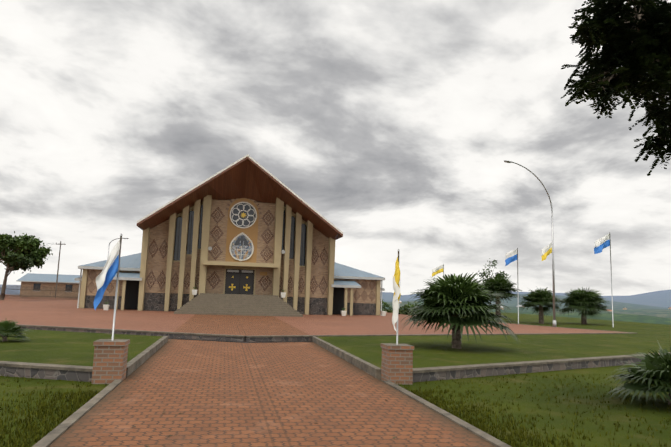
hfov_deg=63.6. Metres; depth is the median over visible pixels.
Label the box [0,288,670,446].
ground
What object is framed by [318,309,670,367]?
lawn
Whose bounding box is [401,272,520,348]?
palm
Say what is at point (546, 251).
tall flag
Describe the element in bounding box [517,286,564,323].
tree
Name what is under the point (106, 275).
flag pole
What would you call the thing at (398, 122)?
sky
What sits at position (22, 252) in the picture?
tree
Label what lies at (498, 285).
tree
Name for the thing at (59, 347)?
lawn
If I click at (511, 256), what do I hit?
tall flag
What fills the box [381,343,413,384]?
pillar
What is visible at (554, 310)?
street lamp
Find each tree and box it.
[0,231,52,299]
[476,258,508,310]
[561,0,670,175]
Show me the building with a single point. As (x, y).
(44, 282)
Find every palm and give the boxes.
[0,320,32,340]
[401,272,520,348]
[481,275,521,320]
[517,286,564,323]
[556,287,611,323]
[606,340,670,404]
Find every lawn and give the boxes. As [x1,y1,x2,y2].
[0,329,162,366]
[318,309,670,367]
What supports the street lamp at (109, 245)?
on the plaza paving at (45, 311)
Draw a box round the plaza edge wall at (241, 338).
[15,315,637,341]
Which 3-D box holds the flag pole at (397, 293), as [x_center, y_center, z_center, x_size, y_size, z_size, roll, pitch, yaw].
[1.501,1.794,13.321,0.218,2.350,0.250,3,-8,-11]
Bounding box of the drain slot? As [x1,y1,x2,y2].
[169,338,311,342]
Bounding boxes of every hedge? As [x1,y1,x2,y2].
[380,299,392,312]
[398,302,420,314]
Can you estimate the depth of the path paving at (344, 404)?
9.56 m
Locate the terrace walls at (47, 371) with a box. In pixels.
[0,352,670,381]
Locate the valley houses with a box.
[400,301,670,311]
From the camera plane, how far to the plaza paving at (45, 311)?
32.39 m
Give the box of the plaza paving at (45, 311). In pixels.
[0,294,628,335]
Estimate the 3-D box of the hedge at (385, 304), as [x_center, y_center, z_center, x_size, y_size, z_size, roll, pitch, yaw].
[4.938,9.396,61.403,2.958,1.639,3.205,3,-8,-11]
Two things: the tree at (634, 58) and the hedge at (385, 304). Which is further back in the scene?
the hedge at (385, 304)
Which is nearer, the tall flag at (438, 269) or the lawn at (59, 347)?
the lawn at (59, 347)
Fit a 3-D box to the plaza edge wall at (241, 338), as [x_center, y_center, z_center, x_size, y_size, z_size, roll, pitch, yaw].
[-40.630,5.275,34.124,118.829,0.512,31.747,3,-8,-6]
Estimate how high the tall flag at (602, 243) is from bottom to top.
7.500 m
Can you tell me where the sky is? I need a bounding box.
[0,0,670,295]
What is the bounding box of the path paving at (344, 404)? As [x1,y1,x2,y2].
[48,339,495,446]
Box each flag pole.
[94,234,122,340]
[392,249,400,344]
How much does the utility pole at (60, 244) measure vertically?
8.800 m
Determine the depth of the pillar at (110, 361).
11.75 m
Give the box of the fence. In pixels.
[0,285,78,299]
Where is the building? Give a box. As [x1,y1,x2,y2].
[16,273,81,297]
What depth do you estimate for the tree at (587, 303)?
45.66 m
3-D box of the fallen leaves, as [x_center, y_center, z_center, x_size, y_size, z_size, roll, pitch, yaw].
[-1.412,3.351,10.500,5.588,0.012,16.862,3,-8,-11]
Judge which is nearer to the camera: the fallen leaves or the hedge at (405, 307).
the fallen leaves
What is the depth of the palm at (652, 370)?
11.24 m
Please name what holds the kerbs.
on the ground at (651, 307)
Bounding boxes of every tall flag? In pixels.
[432,264,443,279]
[505,247,518,323]
[541,242,551,260]
[594,232,613,326]
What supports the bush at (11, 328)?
on the lawn at (59, 347)
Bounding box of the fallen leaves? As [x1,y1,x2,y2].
[121,349,408,446]
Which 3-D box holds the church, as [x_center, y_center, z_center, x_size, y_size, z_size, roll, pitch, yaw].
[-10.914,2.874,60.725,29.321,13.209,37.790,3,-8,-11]
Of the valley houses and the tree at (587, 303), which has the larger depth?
the valley houses
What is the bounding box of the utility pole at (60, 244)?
[41,241,65,297]
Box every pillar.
[91,339,129,383]
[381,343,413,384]
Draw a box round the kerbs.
[32,336,510,446]
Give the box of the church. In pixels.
[74,154,385,316]
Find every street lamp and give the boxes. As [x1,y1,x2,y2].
[107,238,128,259]
[504,160,556,326]
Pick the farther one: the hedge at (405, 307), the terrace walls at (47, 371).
the hedge at (405, 307)
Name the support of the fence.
on the plaza paving at (45, 311)

